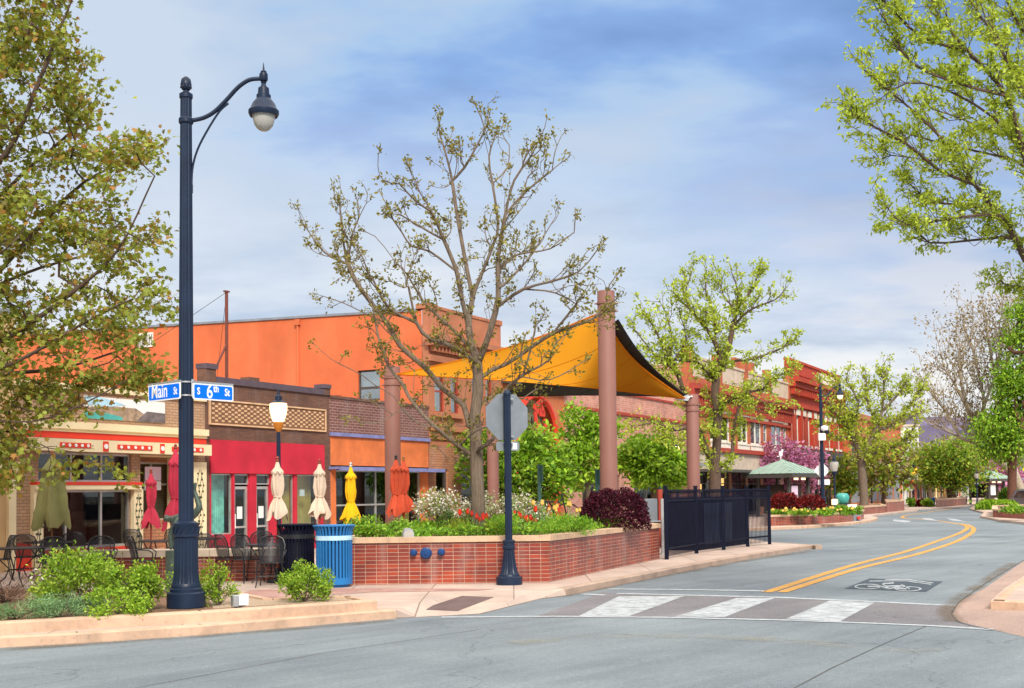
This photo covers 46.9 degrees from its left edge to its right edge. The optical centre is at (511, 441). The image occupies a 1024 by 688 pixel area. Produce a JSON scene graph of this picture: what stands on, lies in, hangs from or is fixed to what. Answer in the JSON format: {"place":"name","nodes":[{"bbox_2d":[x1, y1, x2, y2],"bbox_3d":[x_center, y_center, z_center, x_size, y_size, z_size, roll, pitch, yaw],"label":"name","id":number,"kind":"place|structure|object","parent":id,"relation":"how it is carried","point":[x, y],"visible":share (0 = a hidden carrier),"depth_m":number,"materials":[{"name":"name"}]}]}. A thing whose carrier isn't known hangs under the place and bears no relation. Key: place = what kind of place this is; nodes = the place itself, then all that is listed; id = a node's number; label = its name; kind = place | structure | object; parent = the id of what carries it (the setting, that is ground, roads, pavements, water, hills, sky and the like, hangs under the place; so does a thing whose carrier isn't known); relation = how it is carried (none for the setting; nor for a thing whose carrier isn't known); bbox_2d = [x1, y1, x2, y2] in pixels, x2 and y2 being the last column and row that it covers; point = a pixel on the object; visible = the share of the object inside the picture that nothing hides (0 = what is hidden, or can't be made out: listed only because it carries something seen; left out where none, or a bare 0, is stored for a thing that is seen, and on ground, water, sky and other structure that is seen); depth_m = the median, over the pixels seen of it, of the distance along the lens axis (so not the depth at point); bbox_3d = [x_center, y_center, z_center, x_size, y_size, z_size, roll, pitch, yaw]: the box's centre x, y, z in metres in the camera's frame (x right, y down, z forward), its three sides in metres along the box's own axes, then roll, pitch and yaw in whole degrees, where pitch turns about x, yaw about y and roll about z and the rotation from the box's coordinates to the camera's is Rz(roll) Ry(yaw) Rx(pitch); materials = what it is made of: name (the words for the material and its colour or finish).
{"place":"outdoors","nodes":[
{"label":"outdoors","id":0,"kind":"place"},
{"bbox_2d":[79,547,276,582],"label":"brick seat wall","id":1,"kind":"structure","parent":0,"point":[126,558],"depth_m":25.70,"materials":[{"name":"brick"}]},
{"bbox_2d":[0,497,997,635],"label":"pavement","id":2,"kind":"structure","parent":0,"point":[392,600],"depth_m":24.62,"materials":[{"name":"concrete"}]},
{"bbox_2d":[0,308,19,572],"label":"tan shop building","id":3,"kind":"structure","parent":2,"relation":"on","point":[7,517],"depth_m":29.79,"materials":[{"name":"stone"}]},
{"bbox_2d":[0,546,44,587],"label":"patio table","id":4,"kind":"object","parent":2,"relation":"on","point":[23,548],"visible":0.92,"depth_m":24.88,"materials":[{"name":"black metal"}]},
{"bbox_2d":[31,450,71,576],"bbox_3d":[-10.978,1.703,28.141,0.809,2.999,0.820,-2,-3,25],"label":"closed umbrella","id":5,"kind":"object","parent":2,"relation":"on","point":[51,511],"visible":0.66,"depth_m":27.99,"materials":[{"name":"green fabric"}]},
{"bbox_2d":[0,0,179,498],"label":"maple tree","id":6,"kind":"object","parent":2,"relation":"on","point":[21,27],"visible":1,"depth_m":20.08,"materials":[{"name":"green plant"}]},
{"bbox_2d":[13,378,211,571],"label":"cream cafe building","id":7,"kind":"structure","parent":2,"relation":"on","point":[142,436],"depth_m":33.67,"materials":[{"name":"paint"}]},
{"bbox_2d":[38,452,129,481],"bbox_3d":[-11.687,0.710,32.200,0.080,0.796,3.210,-2,-3,28],"label":"transom window","id":8,"kind":"structure","parent":7,"relation":"in","point":[100,455],"depth_m":32.65,"materials":[{"name":"metal"}]},
{"bbox_2d":[44,489,129,550],"bbox_3d":[-11.670,2.106,32.139,0.080,1.592,3.210,-2,-3,28],"label":"window","id":9,"kind":"structure","parent":7,"relation":"in","point":[119,490],"depth_m":32.63,"materials":[{"name":"metal"}]},
{"bbox_2d":[141,469,160,547],"bbox_3d":[-9.832,2.051,32.065,0.540,2.619,0.498,0,-3,-11],"label":"closed umbrella","id":10,"kind":"object","parent":2,"relation":"on","point":[151,516],"visible":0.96,"depth_m":32.00,"materials":[{"name":"red fabric"}]},
{"bbox_2d":[161,444,177,531],"bbox_3d":[-7.975,1.605,27.988,0.634,3.110,0.606,-3,-3,42],"label":"closed umbrella","id":11,"kind":"object","parent":2,"relation":"on","point":[171,509],"visible":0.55,"depth_m":27.91,"materials":[{"name":"red fabric"}]},
{"bbox_2d":[0,589,347,620],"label":"planting bed soil","id":12,"kind":"structure","parent":2,"relation":"on","point":[160,606],"depth_m":18.55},
{"bbox_2d":[0,566,54,602],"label":"heather shrub","id":13,"kind":"object","parent":12,"relation":"on","point":[3,597],"visible":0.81,"depth_m":19.78,"materials":[{"name":"brown plant"}]},
{"bbox_2d":[0,590,69,620],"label":"juniper shrub","id":14,"kind":"object","parent":12,"relation":"on","point":[8,611],"visible":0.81,"depth_m":16.72,"materials":[{"name":"green plant"}]},
{"bbox_2d":[18,592,115,617],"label":"juniper shrub","id":15,"kind":"object","parent":12,"relation":"on","point":[55,611],"visible":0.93,"depth_m":16.98,"materials":[{"name":"green plant"}]},
{"bbox_2d":[25,539,126,606],"bbox_3d":[-6.722,2.081,18.540,1.792,1.110,1.513,-1,-3,0],"label":"leafy shrub","id":16,"kind":"object","parent":12,"relation":"on","point":[88,563],"visible":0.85,"depth_m":18.34,"materials":[{"name":"green plant"}]},
{"bbox_2d":[79,584,155,618],"bbox_3d":[-5.774,2.336,17.125,1.096,0.499,1.050,-1,-3,0],"label":"leafy shrub","id":17,"kind":"object","parent":12,"relation":"on","point":[140,605],"visible":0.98,"depth_m":17.17,"materials":[{"name":"green plant"}]},
{"bbox_2d":[103,558,165,602],"bbox_3d":[-5.662,2.148,17.953,0.872,0.868,1.272,-1,-3,0],"label":"leafy shrub","id":18,"kind":"object","parent":12,"relation":"on","point":[139,577],"visible":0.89,"depth_m":17.66,"materials":[{"name":"green plant"}]},
{"bbox_2d":[199,556,240,606],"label":"leafy shrub","id":19,"kind":"object","parent":12,"relation":"on","point":[213,584],"visible":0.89,"depth_m":18.62,"materials":[{"name":"green plant"}]},
{"bbox_2d":[166,63,278,608],"bbox_3d":[-4.541,-1.724,18.559,1.766,8.595,0.589,-1,-3,0],"label":"street lamp","id":20,"kind":"object","parent":12,"relation":"on","point":[186,591],"visible":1,"depth_m":18.47,"materials":[{"name":"metal"}]},
{"bbox_2d":[175,379,195,396],"bbox_3d":[-5.119,-0.834,18.521,0.300,0.270,0.256,-1,-3,0],"label":"sign bracket","id":21,"kind":"object","parent":20,"relation":"attached to","point":[191,387],"visible":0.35,"depth_m":18.42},
{"bbox_2d":[148,380,180,401],"bbox_3d":[-5.455,-0.791,18.505,0.903,0.293,0.024,-3,-3,42],"label":"street sign","id":22,"kind":"object","parent":21,"relation":"attached to","point":[166,390],"visible":1,"depth_m":18.48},
{"bbox_2d":[192,381,233,401],"bbox_3d":[-4.688,-0.787,18.504,0.025,0.285,0.768,-3,-3,39],"label":"street sign","id":23,"kind":"object","parent":21,"relation":"attached to","point":[202,390],"visible":1,"depth_m":18.48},
{"bbox_2d":[208,594,367,608],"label":"planting bed gravel","id":24,"kind":"structure","parent":12,"relation":"on","point":[226,603],"depth_m":19.07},
{"bbox_2d":[275,558,335,601],"bbox_3d":[-3.349,2.257,19.109,0.946,0.767,0.956,-1,-3,0],"label":"leafy shrub","id":25,"kind":"object","parent":12,"relation":"on","point":[294,586],"visible":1,"depth_m":19.02,"materials":[{"name":"green plant"}]},
{"bbox_2d":[164,482,201,590],"bbox_3d":[-6.405,1.792,22.947,0.790,2.257,0.440,-1,-3,0],"label":"bronze sculpture","id":26,"kind":"object","parent":2,"relation":"on","point":[169,554],"visible":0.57,"depth_m":22.82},
{"bbox_2d":[0,599,376,633],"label":"kerb stones","id":27,"kind":"object","parent":2,"relation":"on","point":[108,621],"visible":0.77,"depth_m":17.14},
{"bbox_2d":[144,363,330,548],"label":"chequered brick building","id":28,"kind":"structure","parent":2,"relation":"on","point":[241,439],"depth_m":38.70,"materials":[{"name":"brick"}]},
{"bbox_2d":[115,290,229,377],"bbox_3d":[-10.606,-3.330,40.741,2.966,3.325,6.094,-2,-3,19],"label":"roof mast","id":29,"kind":"object","parent":28,"relation":"on","point":[225,349],"visible":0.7,"depth_m":39.40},
{"bbox_2d":[228,534,264,583],"bbox_3d":[-5.724,2.502,25.284,0.647,1.037,0.663,-3,-3,38],"label":"patio chair","id":30,"kind":"object","parent":2,"relation":"on","point":[242,553],"visible":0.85,"depth_m":25.41,"materials":[{"name":"black metal"}]},
{"bbox_2d":[14,303,503,520],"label":"tall orange building","id":31,"kind":"structure","parent":2,"relation":"on","point":[276,350],"depth_m":50.67,"materials":[{"name":"paint"}]},
{"bbox_2d":[359,369,379,399],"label":"window","id":32,"kind":"structure","parent":31,"relation":"in","point":[371,375],"depth_m":49.49,"materials":[{"name":"grey glass"}]},
{"bbox_2d":[253,535,286,587],"bbox_3d":[-4.910,2.437,24.029,0.663,1.037,0.647,0,-3,-6],"label":"patio chair","id":33,"kind":"object","parent":2,"relation":"on","point":[274,553],"visible":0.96,"depth_m":24.20,"materials":[{"name":"black metal"}]},
{"bbox_2d":[266,456,287,582],"bbox_3d":[-5.006,1.655,25.178,0.481,2.691,0.477,2,-4,-45],"label":"closed umbrella","id":34,"kind":"object","parent":2,"relation":"on","point":[277,510],"visible":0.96,"depth_m":25.12,"materials":[{"name":"beige fabric"}]},
{"bbox_2d":[270,388,286,546],"bbox_3d":[-6.133,0.927,30.992,0.458,4.680,0.458,-1,-3,0],"label":"globe lamp","id":35,"kind":"object","parent":2,"relation":"on","point":[278,408],"visible":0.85,"depth_m":30.95,"materials":[{"name":"glass"}]},
{"bbox_2d":[276,523,316,582],"bbox_3d":[-4.546,2.363,24.929,0.860,1.245,0.860,0,-3,-17],"label":"litter bin","id":36,"kind":"object","parent":2,"relation":"on","point":[299,539],"visible":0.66,"depth_m":24.66,"materials":[{"name":"black metal"}]},
{"bbox_2d":[308,459,330,568],"bbox_3d":[-4.648,1.779,28.524,0.489,2.727,0.479,-1,-3,14],"label":"closed umbrella","id":37,"kind":"object","parent":2,"relation":"on","point":[319,508],"visible":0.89,"depth_m":28.49,"materials":[{"name":"beige fabric"}]},
{"bbox_2d":[312,524,355,587],"bbox_3d":[-3.586,2.301,23.788,0.860,1.245,0.860,0,-3,-17],"label":"litter bin","id":38,"kind":"object","parent":2,"relation":"on","point":[334,547],"visible":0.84,"depth_m":23.51,"materials":[{"name":"metal"}]},
{"bbox_2d":[340,462,360,523],"bbox_3d":[-3.982,1.835,29.191,0.474,2.656,0.474,2,-4,-45],"label":"closed umbrella","id":39,"kind":"object","parent":2,"relation":"on","point":[350,511],"visible":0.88,"depth_m":29.14,"materials":[{"name":"fabric"}]},
{"bbox_2d":[244,588,488,597],"bbox_3d":[-2.720,2.844,22.278,4.825,0.001,2.006,-1,-3,0],"label":"paver band","id":40,"kind":"object","parent":2,"relation":"on","point":[272,593],"visible":0.75,"depth_m":22.54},
{"bbox_2d":[381,366,402,523],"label":"shade column","id":41,"kind":"structure","parent":2,"relation":"on","point":[391,384],"depth_m":33.86,"materials":[{"name":"paint"}]},
{"bbox_2d":[386,455,405,519],"bbox_3d":[-2.926,1.755,29.828,0.478,2.847,0.511,1,-3,-30],"label":"closed umbrella","id":42,"kind":"object","parent":2,"relation":"on","point":[396,507],"visible":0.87,"depth_m":29.75,"materials":[{"name":"orange fabric"}]},
{"bbox_2d":[390,456,414,515],"bbox_3d":[-2.921,1.821,31.619,0.694,2.872,0.672,-3,-3,38],"label":"closed umbrella","id":43,"kind":"object","parent":2,"relation":"on","point":[407,500],"visible":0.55,"depth_m":31.58,"materials":[{"name":"orange fabric"}]},
{"bbox_2d":[484,396,498,517],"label":"shade column","id":44,"kind":"structure","parent":2,"relation":"on","point":[493,470],"depth_m":45.81,"materials":[{"name":"paint"}]},
{"bbox_2d":[349,521,660,584],"bbox_3d":[0.235,2.728,30.802,7.664,1.010,13.343,-1,-3,0],"label":"brick planter","id":45,"kind":"object","parent":2,"relation":"on","point":[549,557],"visible":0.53,"depth_m":24.26,"materials":[{"name":"brick"}]},
{"bbox_2d":[343,513,415,536],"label":"leafy clump","id":46,"kind":"object","parent":45,"relation":"on","point":[366,525],"visible":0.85,"depth_m":24.98,"materials":[{"name":"green plant"}]},
{"bbox_2d":[410,485,490,524],"bbox_3d":[-1.423,1.612,27.485,1.868,1.182,2.074,-1,-3,0],"label":"white flower shrub","id":47,"kind":"object","parent":45,"relation":"on","point":[435,499],"visible":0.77,"depth_m":27.06,"materials":[{"name":"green plant"}]},
{"bbox_2d":[288,92,626,526],"bbox_3d":[-1.477,-3.046,27.668,8.233,10.497,4.579,-1,-3,0],"label":"young tree","id":48,"kind":"object","parent":45,"relation":"on","point":[473,421],"visible":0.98,"depth_m":27.18,"materials":[{"name":"brown plant"}]},
{"bbox_2d":[354,515,630,536],"bbox_3d":[-0.103,2.014,27.679,6.502,0.462,6.137,-1,-3,0],"label":"ground cover","id":49,"kind":"object","parent":45,"relation":"on","point":[428,527],"visible":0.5,"depth_m":25.31,"materials":[{"name":"green plant"}]},
{"bbox_2d":[457,488,535,522],"bbox_3d":[-0.288,1.619,28.487,2.064,1.136,1.508,-2,-3,30],"label":"white flower shrub","id":50,"kind":"object","parent":45,"relation":"on","point":[502,505],"visible":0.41,"depth_m":28.21,"materials":[{"name":"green plant"}]},
{"bbox_2d":[504,498,552,523],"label":"white flower shrub","id":51,"kind":"object","parent":45,"relation":"on","point":[516,508],"visible":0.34,"depth_m":27.80,"materials":[{"name":"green plant"}]},
{"bbox_2d":[485,510,582,534],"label":"leafy clump","id":52,"kind":"object","parent":45,"relation":"on","point":[564,520],"visible":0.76,"depth_m":24.81,"materials":[{"name":"green plant"}]},
{"bbox_2d":[579,487,652,531],"bbox_3d":[2.555,1.702,29.558,1.924,1.156,1.471,-1,-3,0],"label":"barberry bush","id":53,"kind":"object","parent":45,"relation":"on","point":[628,499],"visible":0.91,"depth_m":29.17,"materials":[{"name":"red plant"}]},
{"bbox_2d":[496,390,521,585],"bbox_3d":[-0.078,0.912,23.846,0.529,3.939,0.529,-1,-3,0],"label":"sign post","id":54,"kind":"object","parent":2,"relation":"on","point":[509,575],"visible":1,"depth_m":23.77,"materials":[{"name":"metal"}]},
{"bbox_2d":[486,394,527,439],"bbox_3d":[-0.079,-0.502,23.988,0.940,0.940,0.177,1,-3,-26],"label":"stop sign","id":55,"kind":"object","parent":54,"relation":"attached to","point":[495,416],"visible":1,"depth_m":24.00,"materials":[{"name":"metal"}]},
{"bbox_2d":[446,419,594,514],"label":"leafy tree","id":56,"kind":"object","parent":2,"relation":"on","point":[527,460],"visible":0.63,"depth_m":48.42,"materials":[{"name":"green plant"}]},
{"bbox_2d":[550,396,626,514],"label":"leafy tree","id":57,"kind":"object","parent":2,"relation":"on","point":[583,444],"visible":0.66,"depth_m":50.59,"materials":[{"name":"green plant"}]},
{"bbox_2d":[594,290,617,527],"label":"shade column","id":58,"kind":"structure","parent":2,"relation":"on","point":[607,407],"depth_m":30.89,"materials":[{"name":"paint"}]},
{"bbox_2d":[397,311,685,398],"bbox_3d":[1.043,-2.293,35.772,6.479,1.812,7.729,-2,-3,25],"label":"shade sail","id":59,"kind":"object","parent":58,"relation":"attached to","point":[633,375],"visible":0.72,"depth_m":33.80,"materials":[{"name":"fabric"}]},
{"bbox_2d":[644,489,662,546],"bbox_3d":[4.714,2.533,38.912,0.800,1.900,0.225,0,-3,-11],"label":"information panel","id":60,"kind":"object","parent":2,"relation":"on","point":[654,510],"visible":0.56,"depth_m":38.89,"materials":[{"name":"metal"}]},
{"bbox_2d":[617,428,702,498],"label":"leafy tree","id":61,"kind":"object","parent":2,"relation":"on","point":[645,462],"visible":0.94,"depth_m":52.38,"materials":[{"name":"green plant"}]},
{"bbox_2d":[683,394,700,497],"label":"shade column","id":62,"kind":"structure","parent":2,"relation":"on","point":[692,410],"depth_m":37.87,"materials":[{"name":"paint"}]},
{"bbox_2d":[509,319,685,396],"bbox_3d":[3.178,-2.131,39.124,4.328,1.576,15.029,0,-3,-13],"label":"dark shade sail","id":63,"kind":"object","parent":62,"relation":"attached to","point":[627,343],"visible":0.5,"depth_m":39.93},
{"bbox_2d":[668,497,745,550],"bbox_3d":[6.534,2.656,38.812,1.020,1.600,5.000,-2,-3,29],"label":"utility cabinet","id":64,"kind":"object","parent":2,"relation":"on","point":[686,512],"visible":0.29,"depth_m":37.30,"materials":[{"name":"metal"}]},
{"bbox_2d":[619,251,805,496],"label":"locust tree","id":65,"kind":"object","parent":2,"relation":"on","point":[714,463],"visible":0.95,"depth_m":49.85,"materials":[{"name":"green plant"}]},
{"bbox_2d":[663,486,770,559],"bbox_3d":[6.321,2.341,36.011,0.444,1.990,9.528,-2,-3,29],"label":"picket fence","id":66,"kind":"object","parent":2,"relation":"on","point":[686,541],"visible":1,"depth_m":35.70,"materials":[{"name":"metal"}]},
{"bbox_2d":[742,459,819,516],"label":"kiosk","id":67,"kind":"object","parent":2,"relation":"on","point":[782,468],"visible":0.75,"depth_m":80.99,"materials":[{"name":"green metal"}]},
{"bbox_2d":[734,430,831,508],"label":"redbud tree","id":68,"kind":"object","parent":2,"relation":"on","point":[796,458],"visible":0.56,"depth_m":89.36,"materials":[{"name":"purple plant"}]},
{"bbox_2d":[771,508,863,525],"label":"brick planter","id":69,"kind":"object","parent":2,"relation":"on","point":[780,520],"visible":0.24,"depth_m":62.03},
{"bbox_2d":[770,491,802,514],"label":"dark red bush","id":70,"kind":"object","parent":69,"relation":"on","point":[778,498],"visible":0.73,"depth_m":62.49,"materials":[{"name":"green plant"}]},
{"bbox_2d":[819,383,843,508],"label":"street lamp","id":71,"kind":"object","parent":2,"relation":"on","point":[839,394],"visible":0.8,"depth_m":74.00,"materials":[{"name":"metal"}]},
{"bbox_2d":[825,447,868,503],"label":"street tree","id":72,"kind":"object","parent":2,"relation":"on","point":[846,481],"visible":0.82,"depth_m":103.43,"materials":[{"name":"green plant"}]},
{"bbox_2d":[810,352,935,504],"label":"locust tree","id":73,"kind":"object","parent":2,"relation":"on","point":[865,453],"visible":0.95,"depth_m":94.84,"materials":[{"name":"green plant"}]},
{"bbox_2d":[851,434,928,503],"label":"street tree","id":74,"kind":"object","parent":2,"relation":"on","point":[883,474],"visible":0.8,"depth_m":103.45,"materials":[{"name":"green plant"}]},
{"bbox_2d":[906,428,1002,502],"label":"street tree","id":75,"kind":"object","parent":2,"relation":"on","point":[948,466],"visible":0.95,"depth_m":123.67,"materials":[{"name":"green plant"}]},
{"bbox_2d":[0,497,1023,687],"bbox_3d":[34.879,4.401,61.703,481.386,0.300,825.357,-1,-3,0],"label":"road","id":76,"kind":"structure","parent":0,"point":[571,652],"depth_m":15.24,"materials":[{"name":"asphalt"}]},
{"bbox_2d":[0,609,395,647],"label":"kerb stones","id":77,"kind":"object","parent":76,"relation":"on","point":[57,638],"visible":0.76,"depth_m":16.81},
{"bbox_2d":[329,395,444,534],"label":"orange board building","id":78,"kind":"structure","parent":76,"relation":"on","point":[360,447],"depth_m":44.72,"materials":[{"name":"paint"}]},
{"bbox_2d":[396,588,565,617],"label":"kerb ramp","id":79,"kind":"structure","parent":76,"relation":"on","point":[499,600],"depth_m":20.59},
{"bbox_2d":[426,596,492,610],"bbox_3d":[-0.933,2.810,20.539,0.672,0.090,1.768,-2,-3,19],"label":"tactile plate","id":80,"kind":"object","parent":79,"relation":"on","point":[458,603],"visible":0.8,"depth_m":20.48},
{"bbox_2d":[501,381,565,516],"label":"arched brick building","id":81,"kind":"structure","parent":76,"relation":"on","point":[550,408],"depth_m":57.56,"materials":[{"name":"brick"}]},
{"bbox_2d":[559,544,821,595],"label":"kerb stones","id":82,"kind":"object","parent":76,"relation":"on","point":[603,583],"visible":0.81,"depth_m":28.19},
{"bbox_2d":[441,588,992,629],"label":"crosswalk lines","id":83,"kind":"object","parent":76,"relation":"on","point":[740,618],"visible":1,"depth_m":18.83,"materials":[{"name":"white paint"}]},
{"bbox_2d":[538,593,983,627],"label":"crosswalk","id":84,"kind":"structure","parent":76,"relation":"on","point":[786,608],"depth_m":19.49,"materials":[{"name":"paint"}]},
{"bbox_2d":[580,596,682,615],"bbox_3d":[2.150,2.841,20.480,1.209,0.001,3.808,-1,-3,15],"label":"crosswalk stripe","id":85,"kind":"object","parent":84,"relation":"on","point":[622,607],"visible":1,"depth_m":20.41,"materials":[{"name":"white paint"}]},
{"bbox_2d":[675,598,772,616],"bbox_3d":[3.727,2.802,20.026,0.737,0.001,3.686,-2,-3,27],"label":"crosswalk stripe","id":86,"kind":"object","parent":84,"relation":"on","point":[723,609],"visible":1,"depth_m":19.75,"materials":[{"name":"white paint"}]},
{"bbox_2d":[787,601,872,620],"bbox_3d":[5.264,2.749,19.246,0.828,0.001,3.289,-2,-3,27],"label":"crosswalk stripe","id":87,"kind":"object","parent":84,"relation":"on","point":[834,614],"visible":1,"depth_m":19.06,"materials":[{"name":"white paint"}]},
{"bbox_2d":[749,517,877,530],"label":"kerb stones","id":88,"kind":"object","parent":76,"relation":"on","point":[823,525],"visible":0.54,"depth_m":61.05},
{"bbox_2d":[762,509,975,591],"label":"road centre lines","id":89,"kind":"object","parent":76,"relation":"on","point":[972,531],"visible":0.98,"depth_m":30.78,"materials":[{"name":"yellow paint"}]},
{"bbox_2d":[844,578,942,591],"bbox_3d":[7.898,2.939,24.266,1.582,0.001,3.226,-2,-3,26],"label":"bike lane panel","id":90,"kind":"object","parent":76,"relation":"on","point":[914,585],"visible":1,"depth_m":24.19,"materials":[{"name":"paint"}]},
{"bbox_2d":[952,561,1023,636],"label":"gutter apron","id":91,"kind":"object","parent":76,"relation":"on","point":[974,609],"visible":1,"depth_m":18.75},
{"bbox_2d":[970,506,1023,523],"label":"traffic island","id":92,"kind":"structure","parent":76,"relation":"on","point":[988,513],"depth_m":71.37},
{"bbox_2d":[892,265,1023,488],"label":"sycamore tree","id":93,"kind":"object","parent":92,"relation":"on","point":[966,404],"visible":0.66,"depth_m":110.20,"materials":[{"name":"grey plant"}]},
{"bbox_2d":[969,470,1006,503],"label":"kiosk","id":94,"kind":"object","parent":92,"relation":"on","point":[991,491],"visible":0.41,"depth_m":126.73,"materials":[{"name":"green metal"}]},
{"bbox_2d":[961,290,1023,498],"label":"street tree","id":95,"kind":"object","parent":92,"relation":"on","point":[1005,432],"visible":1,"depth_m":103.73,"materials":[{"name":"green plant"}]},
{"bbox_2d":[990,577,1023,609],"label":"kerb stones","id":96,"kind":"object","parent":76,"relation":"on","point":[999,602],"visible":0.74,"depth_m":19.09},
{"bbox_2d":[0,0,1023,417],"label":"sky","id":97,"kind":"structure","parent":0,"point":[695,125],"materials":[{"name":"blue"}]},
{"bbox_2d":[884,414,1023,488],"bbox_3d":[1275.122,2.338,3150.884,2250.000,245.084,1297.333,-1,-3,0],"label":"hills","id":98,"kind":"structure","parent":0,"point":[927,432],"depth_m":3407.16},
{"bbox_2d":[960,488,1000,496],"bbox_3d":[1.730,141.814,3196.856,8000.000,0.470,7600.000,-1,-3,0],"label":"ground","id":99,"kind":"structure","parent":0,"point":[967,490],"depth_m":402.07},
{"bbox_2d":[564,396,706,520],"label":"pink brick building","id":100,"kind":"structure","parent":99,"relation":"on","point":[626,406],"depth_m":67.25,"materials":[{"name":"clear brick"}]},
{"bbox_2d":[645,345,796,513],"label":"red corner building","id":101,"kind":"structure","parent":99,"relation":"on","point":[750,451],"depth_m":86.19,"materials":[{"name":"orange brick"}]},
{"bbox_2d":[783,357,849,507],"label":"deep red building","id":102,"kind":"structure","parent":99,"relation":"on","point":[801,428],"depth_m":102.66,"materials":[{"name":"brick"}]},
{"bbox_2d":[843,411,902,503],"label":"orange brick building","id":103,"kind":"structure","parent":99,"relation":"on","point":[875,496],"depth_m":128.67,"materials":[{"name":"brick"}]},
{"bbox_2d":[993,576,1023,599],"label":"pavement corner","id":104,"kind":"object","parent":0,"point":[1017,593],"visible":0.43,"depth_m":20.23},
{"bbox_2d":[814,0,1023,301],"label":"locust tree","id":105,"kind":"object","parent":104,"relation":"on","point":[1010,128],"visible":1,"depth_m":16.97,"materials":[{"name":"green plant"}]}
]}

